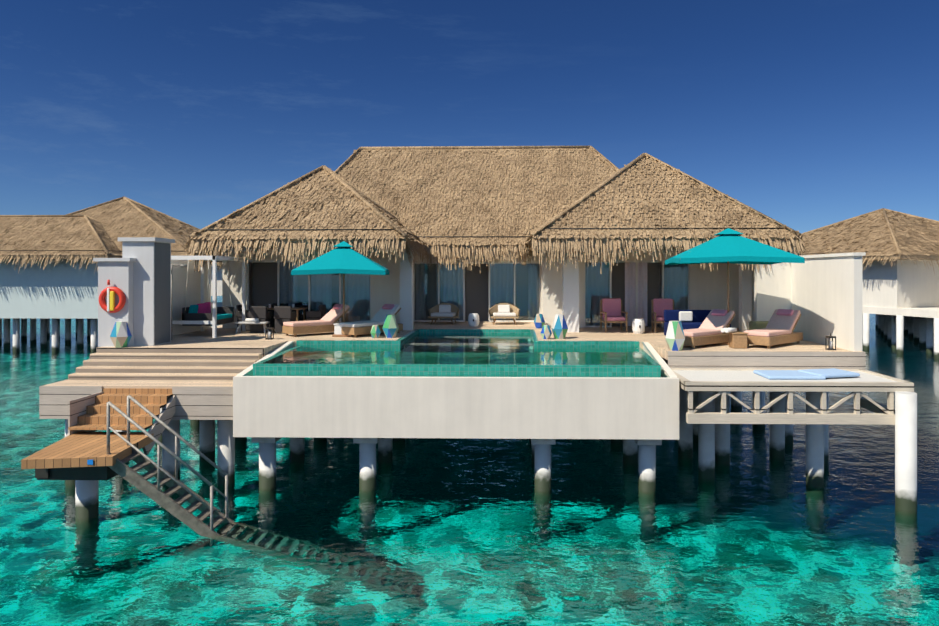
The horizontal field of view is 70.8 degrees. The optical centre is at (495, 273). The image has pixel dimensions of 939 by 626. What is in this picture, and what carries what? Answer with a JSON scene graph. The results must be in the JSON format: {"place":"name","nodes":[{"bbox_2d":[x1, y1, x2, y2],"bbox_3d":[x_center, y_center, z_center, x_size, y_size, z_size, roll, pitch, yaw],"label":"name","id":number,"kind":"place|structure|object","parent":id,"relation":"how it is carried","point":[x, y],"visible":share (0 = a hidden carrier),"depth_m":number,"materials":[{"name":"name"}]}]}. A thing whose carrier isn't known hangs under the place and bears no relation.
{"place":"outdoors","nodes":[
{"label":"outdoors","id":0,"kind":"place"},
{"bbox_2d":[211,266,221,295],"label":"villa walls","id":1,"kind":"structure","parent":0,"point":[219,282],"depth_m":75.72,"materials":[{"name":"white paint"}]},
{"bbox_2d":[253,263,659,326],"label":"glass door","id":2,"kind":"structure","parent":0,"point":[476,287],"depth_m":23.54,"materials":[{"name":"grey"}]},
{"bbox_2d":[0,296,938,625],"bbox_3d":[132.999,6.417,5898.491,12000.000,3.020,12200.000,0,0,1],"label":"sea water","id":3,"kind":"structure","parent":0,"point":[454,532],"depth_m":12.35,"materials":[{"name":"teal liquid"}]},
{"bbox_2d":[65,387,916,519],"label":"support pillars","id":4,"kind":"structure","parent":3,"relation":"in","point":[712,441],"depth_m":15.25,"materials":[{"name":"white concrete"}]},
{"bbox_2d":[39,347,865,433],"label":"deck fascia","id":5,"kind":"structure","parent":4,"relation":"on","point":[70,403],"depth_m":14.93,"materials":[{"name":"grey wood"}]},
{"bbox_2d":[21,388,172,468],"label":"wooden platform","id":6,"kind":"structure","parent":5,"relation":"attached to","point":[78,449],"depth_m":13.73,"materials":[{"name":"brown wood"}]},
{"bbox_2d":[35,466,117,479],"bbox_3d":[-8.016,3.737,13.122,1.350,0.380,1.300,0,0,1],"label":"platform support","id":7,"kind":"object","parent":6,"relation":"attached to","point":[91,473],"visible":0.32,"depth_m":12.52,"materials":[{"name":"brown wood"}]},
{"bbox_2d":[87,460,92,464],"bbox_3d":[-7.464,3.462,12.095,0.200,0.090,0.010,0,0,1],"label":"blue sign","id":8,"kind":"object","parent":6,"relation":"attached to","point":[89,462],"visible":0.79,"depth_m":12.09,"materials":[{"name":"blue plastic"}]},
{"bbox_2d":[108,444,233,535],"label":"stairs","id":9,"kind":"structure","parent":6,"relation":"attached to","point":[165,501],"depth_m":12.40,"materials":[{"name":"metal"}]},
{"bbox_2d":[107,395,227,530],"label":"ladder handrails","id":10,"kind":"object","parent":9,"relation":"attached to","point":[159,443],"visible":0.83,"depth_m":12.34,"materials":[{"name":"metal"}]},
{"bbox_2d":[64,395,175,454],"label":"stair stringers","id":11,"kind":"object","parent":5,"relation":"attached to","point":[165,416],"visible":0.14,"depth_m":14.26,"materials":[{"name":"brown wood"}]},
{"bbox_2d":[110,321,131,347],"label":"decorative lantern","id":12,"kind":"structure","parent":5,"relation":"on","point":[120,336],"depth_m":16.89,"materials":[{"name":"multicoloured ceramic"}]},
{"bbox_2d":[93,237,174,346],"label":"pillar wall","id":13,"kind":"structure","parent":5,"relation":"on","point":[138,273],"depth_m":17.32,"materials":[{"name":"grey paint"}]},
{"bbox_2d":[99,280,125,312],"bbox_3d":[-9.902,0.600,17.061,0.690,0.865,0.171,0,0,1],"label":"life buoy","id":14,"kind":"object","parent":13,"relation":"attached to","point":[110,306],"visible":0.98,"depth_m":17.01,"materials":[{"name":"red plastic"}]},
{"bbox_2d":[43,353,262,388],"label":"steps","id":15,"kind":"structure","parent":5,"relation":"on","point":[160,384],"depth_m":15.82,"materials":[{"name":"brown wood"}]},
{"bbox_2d":[69,349,262,379],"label":"step risers","id":16,"kind":"object","parent":15,"relation":"on","point":[165,364],"visible":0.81,"depth_m":16.31,"materials":[{"name":"brown wood"}]},
{"bbox_2d":[171,264,186,339],"bbox_3d":[-9.003,0.822,18.796,0.460,2.170,0.180,0,0,1],"label":"outdoor shower","id":17,"kind":"object","parent":5,"relation":"on","point":[182,265],"visible":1,"depth_m":18.78,"materials":[{"name":"metal"}]},
{"bbox_2d":[171,256,245,337],"bbox_3d":[-8.938,0.696,20.570,1.470,2.422,2.240,0,0,1],"label":"canopy daybed","id":18,"kind":"object","parent":5,"relation":"on","point":[203,314],"visible":0.98,"depth_m":19.91,"materials":[{"name":"white wood"}]},
{"bbox_2d":[234,321,269,333],"bbox_3d":[-7.713,1.734,20.967,1.004,0.373,0.382,0,0,1],"label":"coffee table","id":19,"kind":"object","parent":5,"relation":"on","point":[244,322],"visible":0.9,"depth_m":20.81,"materials":[{"name":"grey wood"}]},
{"bbox_2d":[245,318,258,321],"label":"rolled towels","id":20,"kind":"object","parent":19,"relation":"on","point":[251,319],"visible":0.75,"depth_m":20.93,"materials":[{"name":"white fabric"}]},
{"bbox_2d":[265,325,273,339],"bbox_3d":[-6.507,1.697,19.040,0.180,0.420,0.180,0,0,1],"label":"deck lantern","id":21,"kind":"object","parent":5,"relation":"on","point":[269,335],"visible":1,"depth_m":19.00,"materials":[{"name":"black metal"}]},
{"bbox_2d":[236,303,325,332],"bbox_3d":[-7.139,1.472,22.055,2.840,0.870,2.140,0,0,1],"label":"outdoor dining set","id":22,"kind":"object","parent":5,"relation":"on","point":[275,315],"visible":0.83,"depth_m":21.21,"materials":[{"name":"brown wood"}]},
{"bbox_2d":[282,304,349,336],"bbox_3d":[-5.522,1.446,20.568,2.000,0.922,0.720,0,0,-43],"label":"sun lounger","id":23,"kind":"object","parent":5,"relation":"on","point":[330,318],"visible":0.88,"depth_m":20.26,"materials":[{"name":"beige fabric"}]},
{"bbox_2d":[333,323,342,333],"bbox_3d":[-4.636,1.712,19.948,0.400,0.390,0.400,0,0,1],"label":"side table","id":24,"kind":"object","parent":5,"relation":"on","point":[337,328],"visible":0.35,"depth_m":19.77,"materials":[{"name":"white ceramic"}]},
{"bbox_2d":[291,241,389,336],"bbox_3d":[-4.585,0.467,19.997,2.642,2.880,2.644,0,0,-7],"label":"parasol","id":25,"kind":"object","parent":5,"relation":"on","point":[343,258],"visible":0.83,"depth_m":19.01,"materials":[{"name":"teal fabric"}]},
{"bbox_2d":[340,304,402,337],"bbox_3d":[-3.825,1.446,20.429,0.720,0.922,2.000,0,0,37],"label":"sun lounger","id":26,"kind":"object","parent":5,"relation":"on","point":[355,328],"visible":0.77,"depth_m":20.14,"materials":[{"name":"beige fabric"}]},
{"bbox_2d":[428,303,458,324],"bbox_3d":[-1.928,1.526,24.726,1.177,0.780,0.917,0,0,1],"label":"rattan lounge chair","id":27,"kind":"object","parent":5,"relation":"on","point":[446,310],"visible":0.96,"depth_m":24.89,"materials":[{"name":"beige wicker"}]},
{"bbox_2d":[233,341,678,439],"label":"pool wall","id":28,"kind":"structure","parent":5,"relation":"in","point":[469,407],"depth_m":14.41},
{"bbox_2d":[253,329,660,376],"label":"swimming pool tiles","id":29,"kind":"object","parent":28,"relation":"attached to","point":[261,368],"visible":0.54,"depth_m":14.82,"materials":[{"name":"teal tile"}]},
{"bbox_2d":[264,334,652,364],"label":"pool water","id":30,"kind":"structure","parent":28,"relation":"in","point":[469,349],"depth_m":16.89,"materials":[{"name":"teal liquid"}]},
{"bbox_2d":[272,341,662,369],"bbox_3d":[-0.829,2.062,16.861,9.830,0.290,3.300,0,0,1],"label":"pool coping","id":31,"kind":"object","parent":28,"relation":"on","point":[642,343],"visible":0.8,"depth_m":17.21,"materials":[{"name":"grey stone"}]},
{"bbox_2d":[249,262,687,325],"bbox_3d":[-0.842,0.432,25.163,15.950,2.950,3.300,0,0,1],"label":"curtain","id":32,"kind":"object","parent":5,"relation":"on","point":[303,286],"depth_m":26.66,"materials":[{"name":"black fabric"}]},
{"bbox_2d":[468,313,478,326],"bbox_3d":[-0.770,1.677,23.699,0.410,0.460,0.435,0,0,1],"label":"ceramic stool","id":33,"kind":"object","parent":5,"relation":"on","point":[473,319],"visible":1,"depth_m":23.55,"materials":[{"name":"white ceramic"}]},
{"bbox_2d":[97,321,861,359],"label":"deck boards","id":34,"kind":"object","parent":5,"relation":"on","point":[227,338],"visible":0.42,"depth_m":19.26,"materials":[{"name":"beige wood"}]},
{"bbox_2d":[370,325,380,337],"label":"decorative lantern","id":35,"kind":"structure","parent":34,"relation":"on","point":[375,332],"depth_m":19.32,"materials":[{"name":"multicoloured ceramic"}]},
{"bbox_2d":[383,314,398,337],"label":"decorative lantern","id":36,"kind":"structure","parent":34,"relation":"on","point":[390,327],"depth_m":19.42,"materials":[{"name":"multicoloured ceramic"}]},
{"bbox_2d":[540,325,551,338],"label":"decorative lantern","id":37,"kind":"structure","parent":34,"relation":"on","point":[546,333],"depth_m":19.01,"materials":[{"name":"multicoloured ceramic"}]},
{"bbox_2d":[551,314,567,338],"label":"decorative lantern","id":38,"kind":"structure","parent":34,"relation":"on","point":[559,327],"depth_m":19.10,"materials":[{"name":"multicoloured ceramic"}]},
{"bbox_2d":[665,321,684,350],"bbox_3d":[4.455,1.547,16.341,0.520,0.720,0.523,0,0,1],"label":"decorative sculpture","id":39,"kind":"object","parent":34,"relation":"on","point":[675,338],"depth_m":16.18,"materials":[{"name":"multicoloured ceramic"}]},
{"bbox_2d":[279,262,687,325],"bbox_3d":[-0.324,0.742,24.291,14.215,2.230,3.220,0,0,1],"label":"sliding door glass","id":40,"kind":"object","parent":5,"relation":"on","point":[512,274],"visible":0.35,"depth_m":23.21,"materials":[{"name":"clear glass"}]},
{"bbox_2d":[247,249,750,331],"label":"door frames","id":41,"kind":"structure","parent":5,"relation":"on","point":[570,291],"depth_m":22.06,"materials":[{"name":"white"}]},
{"bbox_2d":[489,303,519,324],"bbox_3d":[0.344,1.526,24.681,1.175,0.780,0.898,0,0,1],"label":"rattan lounge chair","id":42,"kind":"object","parent":5,"relation":"on","point":[503,310],"visible":0.96,"depth_m":24.84,"materials":[{"name":"beige wicker"}]},
{"bbox_2d":[222,245,795,327],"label":"villa walls","id":43,"kind":"structure","parent":5,"relation":"on","point":[707,289],"depth_m":23.02,"materials":[{"name":"white paint"}]},
{"bbox_2d":[183,165,433,272],"bbox_3d":[-6.051,-1.920,23.760,7.318,3.959,7.078,0,0,1],"label":"thatched roof","id":44,"kind":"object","parent":43,"relation":"on","point":[323,197],"visible":0.9,"depth_m":21.06,"materials":[{"name":"beige wicker"}]},
{"bbox_2d":[206,229,416,236],"bbox_3d":[-6.054,-1.370,23.861,6.206,0.048,6.162,0,0,1],"label":"thatch tie line","id":45,"kind":"object","parent":44,"relation":"on","point":[306,229],"visible":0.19,"depth_m":20.79,"materials":[{"name":"brown fabric"}]},
{"bbox_2d":[335,146,619,271],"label":"thatched roof","id":46,"kind":"structure","parent":43,"relation":"on","point":[452,191],"depth_m":27.52,"materials":[{"name":"beige wicker"}]},
{"bbox_2d":[417,236,529,236],"bbox_3d":[-0.389,-1.416,29.855,16.293,0.101,9.633,0,0,1],"label":"thatch tie line","id":47,"kind":"object","parent":46,"relation":"on","point":[473,236],"visible":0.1,"depth_m":25.05,"materials":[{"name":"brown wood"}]},
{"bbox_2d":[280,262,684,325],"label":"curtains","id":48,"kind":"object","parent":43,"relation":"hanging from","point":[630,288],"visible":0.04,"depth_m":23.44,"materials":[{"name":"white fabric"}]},
{"bbox_2d":[522,153,806,272],"bbox_3d":[5.203,-2.130,23.755,8.619,4.439,8.377,0,0,1],"label":"thatched roof","id":49,"kind":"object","parent":43,"relation":"on","point":[644,190],"visible":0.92,"depth_m":20.52,"materials":[{"name":"beige wicker"}]},
{"bbox_2d":[544,228,783,228],"bbox_3d":[5.212,-1.367,23.858,7.500,0.042,7.458,0,0,1],"label":"thatch tie line","id":50,"kind":"object","parent":49,"relation":"attached to","point":[663,228],"visible":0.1,"depth_m":20.13,"materials":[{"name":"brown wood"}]},
{"bbox_2d":[534,314,544,327],"bbox_3d":[1.532,1.657,22.859,0.392,0.500,0.379,0,0,1],"label":"decorative lantern","id":51,"kind":"object","parent":5,"relation":"on","point":[539,321],"visible":0.94,"depth_m":22.74,"materials":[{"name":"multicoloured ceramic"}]},
{"bbox_2d":[600,298,627,331],"bbox_3d":[3.875,1.372,21.591,0.740,1.070,0.730,0,0,-4],"label":"armchair","id":52,"kind":"object","parent":5,"relation":"on","point":[611,310],"visible":1,"depth_m":21.79,"materials":[{"name":"pink fabric"}]},
{"bbox_2d":[632,319,644,333],"bbox_3d":[4.538,1.677,20.878,0.410,0.460,0.435,0,0,1],"label":"ceramic stool","id":53,"kind":"object","parent":5,"relation":"on","point":[638,326],"visible":1,"depth_m":20.74,"materials":[{"name":"white ceramic"}]},
{"bbox_2d":[651,299,673,332],"bbox_3d":[5.500,1.372,21.454,0.740,1.070,0.730,0,0,5],"label":"armchair","id":54,"kind":"object","parent":5,"relation":"on","point":[659,307],"visible":0.69,"depth_m":21.66,"materials":[{"name":"pink fabric"}]},
{"bbox_2d":[664,310,730,335],"bbox_3d":[6.066,1.517,19.881,1.800,0.780,0.850,0,0,1],"label":"sofa","id":55,"kind":"object","parent":5,"relation":"on","point":[691,319],"visible":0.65,"depth_m":20.10,"materials":[{"name":"fabric"}]},
{"bbox_2d":[683,309,734,348],"bbox_3d":[5.510,1.446,17.418,2.000,0.922,0.720,0,0,-39],"label":"sun lounger","id":56,"kind":"object","parent":5,"relation":"on","point":[708,330],"visible":0.81,"depth_m":17.36,"materials":[{"name":"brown wood"}]},
{"bbox_2d":[665,228,804,344],"bbox_3d":[6.268,0.347,17.751,2.976,3.120,2.978,0,0,7],"label":"parasol","id":57,"kind":"object","parent":5,"relation":"on","point":[728,245],"visible":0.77,"depth_m":16.68,"materials":[{"name":"teal fabric"}]},
{"bbox_2d":[729,332,748,348],"bbox_3d":[6.197,1.712,16.852,0.400,0.390,0.400,0,0,1],"label":"side table","id":58,"kind":"object","parent":5,"relation":"on","point":[737,340],"visible":0.98,"depth_m":16.67,"materials":[{"name":"brown wood"}]},
{"bbox_2d":[721,327,736,332],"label":"rolled towels","id":59,"kind":"object","parent":58,"relation":"on","point":[729,329],"visible":1,"depth_m":16.75,"materials":[{"name":"white fabric"}]},
{"bbox_2d":[744,309,802,348],"bbox_3d":[7.362,1.446,17.476,2.000,0.922,0.720,0,0,-43],"label":"sun lounger","id":60,"kind":"object","parent":5,"relation":"on","point":[780,327],"visible":0.92,"depth_m":17.41,"materials":[{"name":"pink fabric"}]},
{"bbox_2d":[825,333,835,349],"bbox_3d":[8.338,1.697,16.404,0.180,0.420,0.180,0,0,1],"label":"deck lantern","id":61,"kind":"object","parent":5,"relation":"on","point":[830,345],"visible":1,"depth_m":16.36,"materials":[{"name":"black metal"}]},
{"bbox_2d":[251,437,661,444],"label":"pile caps","id":62,"kind":"object","parent":4,"relation":"in","point":[376,440],"visible":0.21,"depth_m":14.83,"materials":[{"name":"concrete"}]},
{"bbox_2d":[671,368,913,424],"bbox_3d":[6.439,2.747,14.946,4.770,0.880,2.040,0,0,1],"label":"deck frame","id":63,"kind":"object","parent":4,"relation":"on","point":[883,414],"visible":0.88,"depth_m":13.95,"materials":[{"name":"white wood"}]},
{"bbox_2d":[673,370,896,381],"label":"deck","id":64,"kind":"structure","parent":63,"relation":"on","point":[710,375],"depth_m":14.78,"materials":[{"name":"white"}]},
{"bbox_2d":[753,368,859,379],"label":"blue net cushions","id":65,"kind":"object","parent":64,"relation":"on","point":[814,374],"visible":1,"depth_m":14.69,"materials":[{"name":"blue fabric"}]},
{"bbox_2d":[0,0,938,232],"label":"sky","id":66,"kind":"structure","parent":0,"point":[809,115],"materials":[{"name":"blue"}]},
{"bbox_2d":[171,252,865,350],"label":"white walls","id":67,"kind":"structure","parent":0,"point":[822,293],"depth_m":18.50,"materials":[{"name":"paint"}]},
{"bbox_2d":[749,321,768,329],"bbox_3d":[7.750,1.657,19.168,0.600,0.500,0.500,0,0,1],"label":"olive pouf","id":68,"kind":"object","parent":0,"point":[753,325],"visible":0.29,"depth_m":18.94,"materials":[{"name":"fabric"}]},
{"bbox_2d":[862,259,938,317],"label":"neighbour walls","id":69,"kind":"structure","parent":0,"point":[907,288],"depth_m":41.36,"materials":[{"name":"white paint"}]},
{"bbox_2d":[799,208,938,272],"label":"neighbour roof","id":70,"kind":"structure","parent":69,"relation":"on","point":[883,234],"depth_m":45.47,"materials":[{"name":"beige wicker"}]},
{"label":"sea floor","id":71,"kind":"structure","parent":0,"visible":0},
{"bbox_2d":[0,318,221,352],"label":"piles","id":72,"kind":"object","parent":71,"relation":"on","point":[92,330],"visible":0.04,"depth_m":43.25,"materials":[{"name":"concrete"}]},
{"bbox_2d":[0,259,221,318],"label":"neighbour house walls","id":73,"kind":"structure","parent":72,"relation":"on","point":[61,289],"depth_m":40.11,"materials":[{"name":"paint"}]},
{"bbox_2d":[0,215,121,273],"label":"neighbour roof","id":74,"kind":"structure","parent":73,"relation":"on","point":[51,232],"depth_m":40.71,"materials":[{"name":"beige wicker"}]},
{"bbox_2d":[0,250,121,251],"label":"roof tie line","id":75,"kind":"object","parent":74,"relation":"attached to","point":[55,250],"depth_m":39.38,"materials":[{"name":"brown wood"}]},
{"bbox_2d":[66,197,221,267],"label":"neighbour roof","id":76,"kind":"structure","parent":73,"relation":"on","point":[123,217],"depth_m":44.30,"materials":[{"name":"beige wicker"}]},
{"bbox_2d":[862,313,938,358],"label":"support pillars","id":77,"kind":"structure","parent":71,"relation":"on","point":[922,331],"depth_m":42.90,"materials":[{"name":"concrete"}]}
]}

